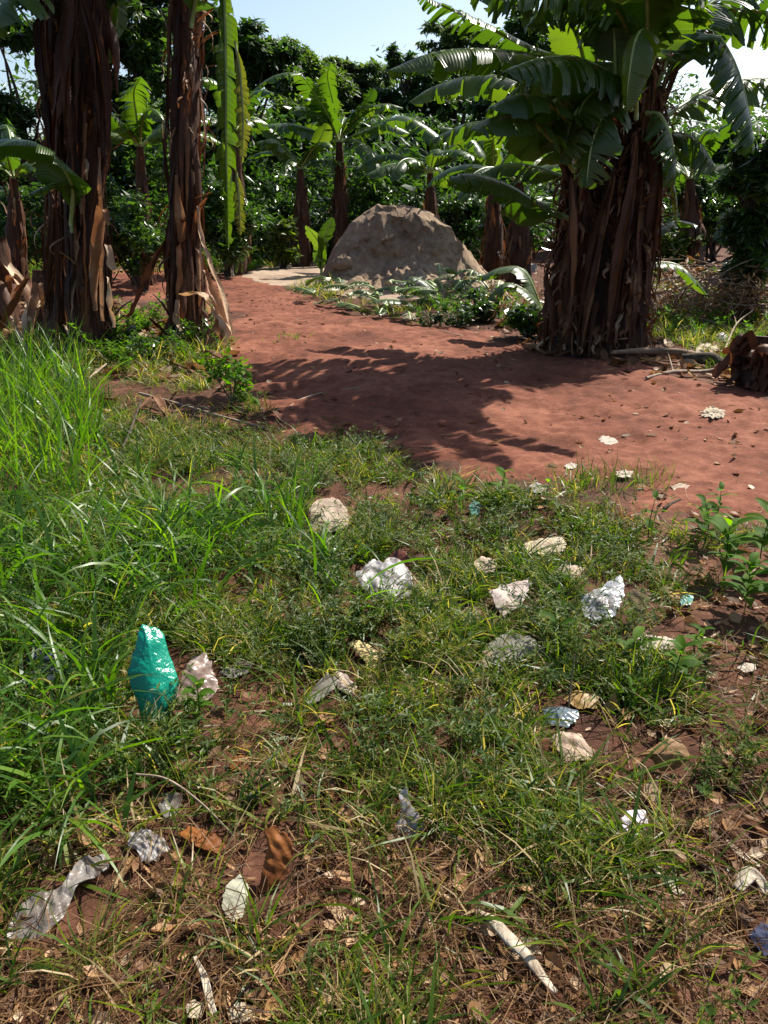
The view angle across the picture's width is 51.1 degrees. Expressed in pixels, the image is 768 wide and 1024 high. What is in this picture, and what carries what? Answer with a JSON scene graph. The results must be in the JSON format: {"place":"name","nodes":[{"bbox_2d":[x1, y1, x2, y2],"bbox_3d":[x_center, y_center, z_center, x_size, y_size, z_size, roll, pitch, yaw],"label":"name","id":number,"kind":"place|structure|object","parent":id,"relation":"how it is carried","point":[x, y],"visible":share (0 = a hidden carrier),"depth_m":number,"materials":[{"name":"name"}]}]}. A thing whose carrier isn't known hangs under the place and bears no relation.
{"place":"outdoors","nodes":[
{"label":"outdoors","id":0,"kind":"place"},
{"bbox_2d":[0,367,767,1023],"bbox_3d":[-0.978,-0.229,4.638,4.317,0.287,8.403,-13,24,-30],"label":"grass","id":1,"kind":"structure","parent":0,"point":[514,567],"depth_m":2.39,"materials":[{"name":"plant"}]},
{"bbox_2d":[0,217,767,1023],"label":"ground","id":2,"kind":"structure","parent":0,"point":[254,867],"depth_m":2.46,"materials":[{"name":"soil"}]},
{"bbox_2d":[0,237,30,330],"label":"banana stump","id":3,"kind":"object","parent":2,"relation":"on","point":[9,272],"visible":0.62,"depth_m":10.22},
{"bbox_2d":[0,124,37,283],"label":"banana plant","id":4,"kind":"object","parent":2,"relation":"on","point":[15,233],"visible":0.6,"depth_m":15.87,"materials":[{"name":"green plant"}]},
{"bbox_2d":[0,0,44,258],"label":"tree","id":5,"kind":"object","parent":2,"relation":"on","point":[16,114],"visible":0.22,"depth_m":21.10,"materials":[{"name":"green plant"}]},
{"bbox_2d":[0,270,46,336],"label":"banana stump","id":6,"kind":"object","parent":2,"relation":"on","point":[33,297],"visible":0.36,"depth_m":9.41,"materials":[{"name":"plant"}]},
{"bbox_2d":[0,182,48,268],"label":"shrub","id":7,"kind":"object","parent":2,"relation":"on","point":[28,201],"visible":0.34,"depth_m":18.51,"materials":[{"name":"green plant"}]},
{"bbox_2d":[0,0,133,351],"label":"banana clump","id":8,"kind":"object","parent":2,"relation":"on","point":[76,45],"visible":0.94,"depth_m":7.99,"materials":[{"name":"brown plant"}]},
{"bbox_2d":[41,380,104,452],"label":"grass tuft","id":9,"kind":"object","parent":2,"relation":"on","point":[86,430],"visible":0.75,"depth_m":5.25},
{"bbox_2d":[0,693,219,886],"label":"grass tuft","id":10,"kind":"object","parent":2,"relation":"on","point":[125,807],"visible":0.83,"depth_m":2.12,"materials":[{"name":"plant"}]},
{"bbox_2d":[103,172,134,218],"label":"shrub","id":11,"kind":"object","parent":2,"relation":"on","point":[110,202],"visible":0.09,"depth_m":22.14,"materials":[{"name":"green plant"}]},
{"bbox_2d":[111,0,172,146],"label":"tree","id":12,"kind":"object","parent":2,"relation":"on","point":[143,45],"visible":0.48,"depth_m":22.99,"materials":[{"name":"green plant"}]},
{"bbox_2d":[127,829,168,861],"bbox_3d":[-0.595,0.833,2.018,0.111,0.032,0.075,18,27,39],"label":"plastic scrap","id":13,"kind":"object","parent":2,"relation":"on","point":[142,836],"visible":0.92,"depth_m":2.01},
{"bbox_2d":[124,335,178,361],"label":"weed bush","id":14,"kind":"object","parent":2,"relation":"on","point":[141,338],"visible":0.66,"depth_m":8.13,"materials":[{"name":"green plant"}]},
{"bbox_2d":[127,624,178,723],"bbox_3d":[-0.733,0.510,2.537,0.141,0.254,0.197,-14,25,-32],"label":"plastic bag","id":15,"kind":"object","parent":2,"relation":"on","point":[151,651],"visible":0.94,"depth_m":2.52,"materials":[{"name":"plastic"}]},
{"bbox_2d":[111,77,220,285],"bbox_3d":[-4.602,-6.035,15.137,2.830,3.639,2.908,0,21,0],"label":"banana plant","id":16,"kind":"object","parent":2,"relation":"on","point":[136,113],"visible":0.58,"depth_m":14.73,"materials":[{"name":"green plant"}]},
{"bbox_2d":[106,116,250,210],"bbox_3d":[-8.138,-11.322,27.521,6.926,4.826,4.420,0,21,0],"label":"tree","id":17,"kind":"object","parent":2,"relation":"on","point":[117,166],"visible":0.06,"depth_m":26.96,"materials":[{"name":"green plant"}]},
{"bbox_2d":[126,0,250,348],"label":"banana plant","id":18,"kind":"object","parent":2,"relation":"on","point":[187,274],"visible":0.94,"depth_m":8.76,"materials":[{"name":"brown plant"}]},
{"bbox_2d":[163,316,222,346],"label":"weed bush","id":19,"kind":"object","parent":2,"relation":"on","point":[184,328],"visible":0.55,"depth_m":8.88,"materials":[{"name":"green plant"}]},
{"bbox_2d":[175,652,218,702],"bbox_3d":[-0.616,0.553,2.678,0.145,0.060,0.238,0,21,0],"label":"plastic bag","id":20,"kind":"object","parent":2,"relation":"on","point":[201,663],"visible":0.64,"depth_m":2.68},
{"bbox_2d":[180,675,215,724],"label":"weed plant","id":21,"kind":"object","parent":2,"relation":"on","point":[199,684],"visible":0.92,"depth_m":2.47,"materials":[{"name":"green plant"}]},
{"bbox_2d":[0,301,400,868],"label":"long grass","id":22,"kind":"structure","parent":2,"relation":"on","point":[22,363],"depth_m":3.54,"materials":[{"name":"plant"}]},
{"bbox_2d":[177,826,228,854],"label":"dry leaf","id":23,"kind":"object","parent":2,"relation":"on","point":[216,840],"visible":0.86,"depth_m":2.03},
{"bbox_2d":[193,956,216,1014],"bbox_3d":[-0.366,0.968,1.648,0.019,0.020,0.134,-10,23,-25],"label":"split husk","id":24,"kind":"object","parent":2,"relation":"on","point":[208,988],"visible":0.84,"depth_m":1.64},
{"bbox_2d":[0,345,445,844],"bbox_3d":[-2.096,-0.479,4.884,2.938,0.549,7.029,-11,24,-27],"label":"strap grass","id":25,"kind":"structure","parent":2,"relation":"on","point":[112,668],"depth_m":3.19,"materials":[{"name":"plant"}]},
{"bbox_2d":[152,72,301,274],"bbox_3d":[-3.414,-7.439,17.921,3.265,4.277,2.948,0,21,0],"label":"banana plant","id":26,"kind":"object","parent":2,"relation":"on","point":[255,124],"visible":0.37,"depth_m":17.48,"materials":[{"name":"green plant"}]},
{"bbox_2d":[194,347,262,405],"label":"weed bush","id":27,"kind":"object","parent":2,"relation":"on","point":[238,372],"visible":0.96,"depth_m":6.43,"materials":[{"name":"green plant"}]},
{"bbox_2d":[221,874,248,920],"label":"dry leaf","id":28,"kind":"object","parent":2,"relation":"on","point":[237,882],"visible":0.83,"depth_m":1.86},
{"bbox_2d":[172,1,306,149],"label":"tree","id":29,"kind":"object","parent":2,"relation":"on","point":[259,56],"visible":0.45,"depth_m":26.82,"materials":[{"name":"green plant"}]},
{"bbox_2d":[257,825,294,892],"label":"dry leaf","id":30,"kind":"object","parent":2,"relation":"on","point":[280,853],"visible":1,"depth_m":1.92,"materials":[{"name":"plant"}]},
{"bbox_2d":[211,116,343,266],"bbox_3d":[-2.733,-8.230,20.823,3.380,3.752,2.573,0,21,0],"label":"banana plant","id":31,"kind":"object","parent":2,"relation":"on","point":[321,140],"visible":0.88,"depth_m":20.72,"materials":[{"name":"green plant"}]},
{"bbox_2d":[245,172,313,261],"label":"shrub","id":32,"kind":"object","parent":2,"relation":"on","point":[252,197],"visible":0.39,"depth_m":22.48,"materials":[{"name":"green plant"}]},
{"bbox_2d":[279,464,310,534],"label":"grass tuft","id":33,"kind":"object","parent":2,"relation":"on","point":[300,519],"visible":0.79,"depth_m":3.87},
{"bbox_2d":[243,93,349,220],"bbox_3d":[-3.594,-12.837,30.513,4.801,5.488,3.322,0,21,0],"label":"tree","id":34,"kind":"object","parent":2,"relation":"on","point":[282,109],"visible":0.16,"depth_m":29.18,"materials":[{"name":"green plant"}]},
{"bbox_2d":[264,34,360,124],"bbox_3d":[-3.255,-15.485,33.689,3.968,8.091,3.954,14,25,33],"label":"tree","id":35,"kind":"object","parent":2,"relation":"on","point":[312,65],"visible":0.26,"depth_m":32.15,"materials":[{"name":"green plant"}]},
{"bbox_2d":[307,673,337,703],"bbox_3d":[-0.212,0.595,2.672,0.064,0.038,0.161,13,25,31],"label":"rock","id":36,"kind":"object","parent":2,"relation":"on","point":[324,682],"visible":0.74,"depth_m":2.69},
{"bbox_2d":[309,498,349,534],"bbox_3d":[-0.277,0.025,4.066,0.211,0.091,0.326,0,21,0],"label":"rock","id":37,"kind":"object","parent":2,"relation":"on","point":[336,509],"visible":0.64,"depth_m":4.08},
{"bbox_2d":[242,262,418,298],"bbox_3d":[-0.635,-5.484,18.596,5.856,0.151,10.810,-13,25,-31],"label":"sandy patch","id":38,"kind":"object","parent":2,"relation":"on","point":[289,274],"visible":0.2,"depth_m":18.00,"materials":[{"name":"sand"}]},
{"bbox_2d":[262,215,303,267],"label":"shrub","id":39,"kind":"object","parent":38,"relation":"on","point":[284,231],"visible":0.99,"depth_m":19.81,"materials":[{"name":"green plant"}]},
{"bbox_2d":[305,217,335,274],"bbox_3d":[-1.427,-5.933,18.001,0.712,1.269,0.503,-7,22,-18],"label":"banana sucker","id":40,"kind":"object","parent":38,"relation":"on","point":[320,239],"visible":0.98,"depth_m":17.98,"materials":[{"name":"green plant"}]},
{"bbox_2d":[266,63,408,255],"bbox_3d":[-1.484,-9.050,21.306,2.846,4.835,3.470,18,28,40],"label":"banana plant","id":41,"kind":"object","parent":2,"relation":"on","point":[326,107],"visible":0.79,"depth_m":20.90,"materials":[{"name":"green plant"}]},
{"bbox_2d":[321,54,398,153],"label":"tree","id":42,"kind":"object","parent":2,"relation":"on","point":[359,73],"visible":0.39,"depth_m":34.97,"materials":[{"name":"green plant"}]},
{"bbox_2d":[330,284,432,310],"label":"cut banana leaf","id":43,"kind":"object","parent":2,"relation":"on","point":[376,294],"visible":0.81,"depth_m":11.49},
{"bbox_2d":[0,368,767,1023],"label":"straw","id":44,"kind":"object","parent":2,"relation":"on","point":[420,950],"visible":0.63,"depth_m":1.81,"materials":[{"name":"plant"}]},
{"bbox_2d":[6,854,108,941],"bbox_3d":[-0.755,0.890,1.868,0.108,0.035,0.274,9,23,23],"label":"plastic sheet","id":45,"kind":"object","parent":44,"relation":"on","point":[80,872],"visible":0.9,"depth_m":1.84,"materials":[{"name":"plastic"}]},
{"bbox_2d":[733,866,767,895],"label":"split husk","id":46,"kind":"object","parent":44,"relation":"on","point":[755,873],"visible":0.88,"depth_m":1.89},
{"bbox_2d":[0,365,767,1023],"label":"creeping weeds","id":47,"kind":"object","parent":2,"relation":"on","point":[566,637],"visible":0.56,"depth_m":2.96,"materials":[{"name":"green plant"}]},
{"bbox_2d":[0,270,767,1023],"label":"leaf litter","id":48,"kind":"object","parent":2,"relation":"on","point":[732,962],"visible":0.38,"depth_m":1.96,"materials":[{"name":"plant"}]},
{"bbox_2d":[0,96,767,259],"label":"undergrowth","id":49,"kind":"object","parent":2,"relation":"on","point":[320,178],"visible":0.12,"depth_m":24.00,"materials":[{"name":"green plant"}]},
{"bbox_2d":[0,246,767,439],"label":"rough grass","id":50,"kind":"structure","parent":2,"relation":"on","point":[690,331],"depth_m":8.30,"materials":[{"name":"plant"}]},
{"bbox_2d":[0,43,767,230],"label":"woodland","id":51,"kind":"object","parent":2,"relation":"on","point":[676,96],"visible":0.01,"depth_m":39.32,"materials":[{"name":"green plant"}]},
{"bbox_2d":[355,557,412,600],"bbox_3d":[0.002,0.279,3.357,0.248,0.082,0.274,0,21,0],"label":"plastic bag","id":52,"kind":"object","parent":2,"relation":"on","point":[379,566],"visible":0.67,"depth_m":3.37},
{"bbox_2d":[348,178,424,220],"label":"shrub","id":53,"kind":"object","parent":2,"relation":"on","point":[372,200],"visible":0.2,"depth_m":22.07,"materials":[{"name":"green plant"}]},
{"bbox_2d":[317,553,455,635],"bbox_3d":[-0.025,0.308,3.093,0.529,0.268,0.505,-19,28,-41],"label":"grass tuft","id":54,"kind":"object","parent":2,"relation":"on","point":[397,601],"visible":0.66,"depth_m":3.11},
{"bbox_2d":[27,243,767,375],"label":"ground weeds","id":55,"kind":"object","parent":2,"relation":"on","point":[140,321],"visible":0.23,"depth_m":9.85,"materials":[{"name":"green plant"}]},
{"bbox_2d":[367,286,438,319],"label":"cut banana leaf","id":56,"kind":"object","parent":2,"relation":"on","point":[417,292],"visible":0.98,"depth_m":10.97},
{"bbox_2d":[396,787,423,835],"bbox_3d":[0.055,0.783,2.087,0.065,0.079,0.098,-12,24,-29],"label":"plastic scrap","id":57,"kind":"object","parent":2,"relation":"on","point":[413,814],"visible":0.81,"depth_m":2.09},
{"bbox_2d":[314,204,506,299],"bbox_3d":[0.503,-4.924,15.060,4.124,1.596,4.274,0,21,0],"label":"soil mound","id":58,"kind":"object","parent":2,"relation":"on","point":[379,243],"visible":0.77,"depth_m":15.25,"materials":[{"name":"soil"}]},
{"bbox_2d":[366,41,461,199],"bbox_3d":[1.147,-14.890,32.722,3.932,7.668,3.025,0,21,0],"label":"tree","id":59,"kind":"object","parent":2,"relation":"on","point":[412,87],"visible":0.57,"depth_m":31.57,"materials":[{"name":"green plant"}]},
{"bbox_2d":[357,116,483,218],"bbox_3d":[0.965,-7.714,19.527,2.830,3.566,2.992,16,26,36],"label":"banana plant","id":60,"kind":"object","parent":2,"relation":"on","point":[409,166],"visible":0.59,"depth_m":19.26,"materials":[{"name":"green plant"}]},
{"bbox_2d":[407,294,452,326],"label":"weed bush","id":61,"kind":"object","parent":2,"relation":"on","point":[437,317],"visible":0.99,"depth_m":10.47,"materials":[{"name":"green plant"}]},
{"bbox_2d":[355,110,508,207],"bbox_3d":[1.880,-11.342,27.815,6.154,4.658,3.553,0,21,0],"label":"tree","id":62,"kind":"object","parent":2,"relation":"on","point":[370,122],"visible":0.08,"depth_m":26.80,"materials":[{"name":"green plant"}]},
{"bbox_2d":[409,274,467,304],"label":"cut banana leaf","id":63,"kind":"object","parent":2,"relation":"on","point":[429,283],"visible":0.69,"depth_m":12.39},
{"bbox_2d":[414,19,500,233],"bbox_3d":[3.139,-16.198,34.445,3.877,8.830,3.775,-5,21,-13],"label":"tree","id":64,"kind":"object","parent":2,"relation":"on","point":[448,40],"visible":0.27,"depth_m":33.03,"materials":[{"name":"green plant"}]},
{"bbox_2d":[436,188,485,248],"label":"shrub","id":65,"kind":"object","parent":2,"relation":"on","point":[465,213],"visible":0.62,"depth_m":20.41,"materials":[{"name":"green plant"}]},
{"bbox_2d":[441,293,482,326],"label":"weed bush","id":66,"kind":"object","parent":2,"relation":"on","point":[463,314],"visible":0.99,"depth_m":10.48,"materials":[{"name":"green plant"}]},
{"bbox_2d":[453,270,504,296],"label":"cut banana leaf","id":67,"kind":"object","parent":2,"relation":"on","point":[460,285],"visible":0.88,"depth_m":12.95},
{"bbox_2d":[454,284,509,322],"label":"shrub","id":68,"kind":"object","parent":2,"relation":"on","point":[485,314],"visible":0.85,"depth_m":10.88,"materials":[{"name":"green plant"}]},
{"bbox_2d":[435,102,546,281],"bbox_3d":[2.423,-6.411,16.548,2.576,3.309,2.632,-14,25,-33],"label":"banana plant","id":69,"kind":"object","parent":2,"relation":"on","point":[493,250],"visible":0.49,"depth_m":16.32,"materials":[{"name":"green plant"}]},
{"bbox_2d":[425,154,560,289],"bbox_3d":[2.638,-5.603,15.003,3.241,2.906,2.487,-7,22,-17],"label":"banana plant","id":70,"kind":"object","parent":2,"relation":"on","point":[520,241],"visible":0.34,"depth_m":15.04,"materials":[{"name":"green plant"}]},
{"bbox_2d":[462,5,553,183],"bbox_3d":[4.490,-12.977,27.065,4.401,7.462,3.371,-18,27,-39],"label":"tree","id":71,"kind":"object","parent":2,"relation":"on","point":[535,38],"visible":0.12,"depth_m":26.07,"materials":[{"name":"green plant"}]},
{"bbox_2d":[488,580,532,618],"bbox_3d":[0.506,0.339,3.251,0.249,0.064,0.147,-19,28,-41],"label":"paper scrap","id":72,"kind":"object","parent":2,"relation":"on","point":[497,597],"visible":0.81,"depth_m":3.25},
{"bbox_2d":[473,180,552,257],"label":"shrub","id":73,"kind":"object","parent":2,"relation":"on","point":[506,222],"visible":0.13,"depth_m":18.48,"materials":[{"name":"green plant"}]},
{"bbox_2d":[486,631,544,665],"bbox_3d":[0.448,0.498,2.941,0.247,0.031,0.159,-9,23,-23],"label":"plastic sheet","id":74,"kind":"object","parent":2,"relation":"on","point":[513,639],"visible":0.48,"depth_m":2.95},
{"bbox_2d":[479,909,557,993],"bbox_3d":[0.278,0.934,1.727,0.035,0.043,0.244,-15,26,-34],"label":"stick","id":75,"kind":"object","parent":2,"relation":"on","point":[507,935],"visible":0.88,"depth_m":1.70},
{"bbox_2d":[500,300,543,338],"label":"shrub","id":76,"kind":"object","parent":2,"relation":"on","point":[518,316],"visible":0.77,"depth_m":9.36,"materials":[{"name":"green plant"}]},
{"bbox_2d":[523,536,566,554],"bbox_3d":[0.774,0.162,3.835,0.216,0.033,0.145,-4,21,-10],"label":"carton scrap","id":77,"kind":"object","parent":2,"relation":"on","point":[547,541],"visible":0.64,"depth_m":3.84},
{"bbox_2d":[542,707,578,727],"bbox_3d":[0.564,0.651,2.553,0.115,0.024,0.087,0,21,0],"label":"crumpled plastic bag","id":78,"kind":"object","parent":2,"relation":"on","point":[568,713],"visible":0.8,"depth_m":2.56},
{"bbox_2d":[368,248,767,335],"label":"brush heap","id":79,"kind":"object","parent":2,"relation":"on","point":[734,294],"visible":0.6,"depth_m":10.56,"materials":[{"name":"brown plant"}]},
{"bbox_2d":[551,731,594,761],"bbox_3d":[0.561,0.701,2.398,0.100,0.033,0.120,-9,23,-22],"label":"paper scrap","id":80,"kind":"object","parent":2,"relation":"on","point":[581,750],"visible":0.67,"depth_m":2.39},
{"bbox_2d":[386,0,767,356],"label":"banana clump","id":81,"kind":"object","parent":2,"relation":"on","point":[598,283],"visible":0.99,"depth_m":7.84,"materials":[{"name":"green plant"}]},
{"bbox_2d":[563,690,599,709],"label":"dry leaf","id":82,"kind":"object","parent":2,"relation":"on","point":[576,697],"visible":0.94,"depth_m":2.63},
{"bbox_2d":[537,444,641,497],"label":"grass tuft","id":83,"kind":"object","parent":2,"relation":"on","point":[596,480],"visible":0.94,"depth_m":4.59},
{"bbox_2d":[580,575,624,620],"bbox_3d":[0.901,0.345,3.245,0.288,0.086,0.158,-19,28,-40],"label":"plastic bag","id":84,"kind":"object","parent":2,"relation":"on","point":[614,593],"visible":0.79,"depth_m":3.23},
{"bbox_2d":[598,626,663,672],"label":"weed plant","id":85,"kind":"object","parent":2,"relation":"on","point":[637,632],"visible":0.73,"depth_m":2.84,"materials":[{"name":"green plant"}]},
{"bbox_2d":[602,451,692,493],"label":"grass tuft","id":86,"kind":"object","parent":2,"relation":"on","point":[646,477],"visible":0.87,"depth_m":4.67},
{"bbox_2d":[611,347,696,355],"bbox_3d":[2.788,-1.558,7.931,1.027,0.079,0.422,9,23,22],"label":"fallen log","id":87,"kind":"object","parent":2,"relation":"on","point":[662,350],"visible":0.71,"depth_m":8.03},
{"bbox_2d":[612,848,714,934],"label":"bare soil","id":88,"kind":"structure","parent":2,"relation":"on","point":[685,873],"depth_m":1.91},
{"bbox_2d":[640,737,689,771],"bbox_3d":[0.815,0.704,2.325,0.123,0.068,0.074,-5,21,-13],"label":"paper bag","id":89,"kind":"object","parent":2,"relation":"on","point":[665,754],"visible":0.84,"depth_m":2.32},
{"bbox_2d":[626,521,707,582],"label":"bare soil","id":90,"kind":"structure","parent":2,"relation":"on","point":[661,554],"depth_m":3.86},
{"bbox_2d":[681,494,725,545],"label":"weed plant","id":91,"kind":"object","parent":90,"relation":"on","point":[704,514],"visible":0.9,"depth_m":3.83,"materials":[{"name":"green plant"}]},
{"bbox_2d":[656,230,704,267],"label":"shrub","id":92,"kind":"object","parent":2,"relation":"on","point":[671,247],"visible":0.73,"depth_m":14.50,"materials":[{"name":"green plant"}]},
{"bbox_2d":[658,635,704,687],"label":"weed plant","id":93,"kind":"object","parent":2,"relation":"on","point":[679,642],"visible":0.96,"depth_m":2.67,"materials":[{"name":"green plant"}]},
{"bbox_2d":[661,123,734,269],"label":"banana plant","id":94,"kind":"object","parent":2,"relation":"on","point":[691,205],"visible":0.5,"depth_m":14.37,"materials":[{"name":"green plant"}]},
{"bbox_2d":[629,809,767,906],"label":"grass tuft","id":95,"kind":"object","parent":2,"relation":"on","point":[702,852],"visible":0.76,"depth_m":1.94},
{"bbox_2d":[681,352,723,365],"bbox_3d":[3.087,-1.458,7.685,0.157,0.136,0.489,-15,25,-34],"label":"fallen log","id":96,"kind":"object","parent":2,"relation":"on","point":[699,357],"visible":0.67,"depth_m":7.68,"materials":[{"name":"grey wood"}]},
{"bbox_2d":[658,957,751,1023],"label":"bare soil","id":97,"kind":"structure","parent":2,"relation":"on","point":[723,974],"depth_m":1.65,"materials":[{"name":"soil"}]},
{"bbox_2d":[675,170,740,261],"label":"shrub","id":98,"kind":"object","parent":2,"relation":"on","point":[712,209],"visible":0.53,"depth_m":15.09,"materials":[{"name":"green plant"}]},
{"bbox_2d":[663,117,757,251],"bbox_3d":[7.358,-7.499,18.537,3.060,3.076,2.644,0,21,0],"label":"tree","id":99,"kind":"object","parent":2,"relation":"on","point":[718,158],"visible":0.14,"depth_m":17.86,"materials":[{"name":"green plant"}]},
{"bbox_2d":[704,514,765,579],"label":"weed plant","id":100,"kind":"object","parent":2,"relation":"on","point":[727,528],"visible":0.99,"depth_m":3.48,"materials":[{"name":"green plant"}]},
{"bbox_2d":[707,126,767,318],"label":"tree","id":101,"kind":"object","parent":2,"relation":"on","point":[743,231],"visible":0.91,"depth_m":10.62,"materials":[{"name":"green plant"}]},
{"bbox_2d":[712,330,767,391],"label":"banana stump","id":102,"kind":"object","parent":2,"relation":"on","point":[746,358],"visible":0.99,"depth_m":6.66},
{"bbox_2d":[717,552,767,610],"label":"weed plant","id":103,"kind":"object","parent":2,"relation":"on","point":[747,577],"visible":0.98,"depth_m":3.15,"materials":[{"name":"green plant"}]},
{"bbox_2d":[735,498,767,568],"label":"weed plant","id":104,"kind":"object","parent":2,"relation":"on","point":[763,531],"visible":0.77,"depth_m":3.55,"materials":[{"name":"green plant"}]},
{"bbox_2d":[748,923,767,956],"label":"cloth scrap","id":105,"kind":"object","parent":2,"relation":"on","point":[760,931],"visible":0.9,"depth_m":1.76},
{"bbox_2d":[0,0,767,200],"label":"sky","id":106,"kind":"structure","parent":0,"point":[354,29],"materials":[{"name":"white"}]},
{"bbox_2d":[112,267,767,522],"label":"dirt path","id":107,"kind":"structure","parent":0,"point":[391,387],"depth_m":6.47,"materials":[{"name":"red soil"}]},
{"bbox_2d":[108,188,164,291],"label":"shrub","id":108,"kind":"object","parent":107,"relation":"on","point":[138,231],"visible":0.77,"depth_m":14.57,"materials":[{"name":"green plant"}]},
{"bbox_2d":[201,177,273,276],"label":"shrub","id":109,"kind":"object","parent":107,"relation":"on","point":[214,209],"visible":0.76,"depth_m":17.31,"materials":[{"name":"green plant"}]},
{"bbox_2d":[313,281,378,304],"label":"cut banana leaf","id":110,"kind":"object","parent":107,"relation":"on","point":[352,285],"visible":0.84,"depth_m":12.07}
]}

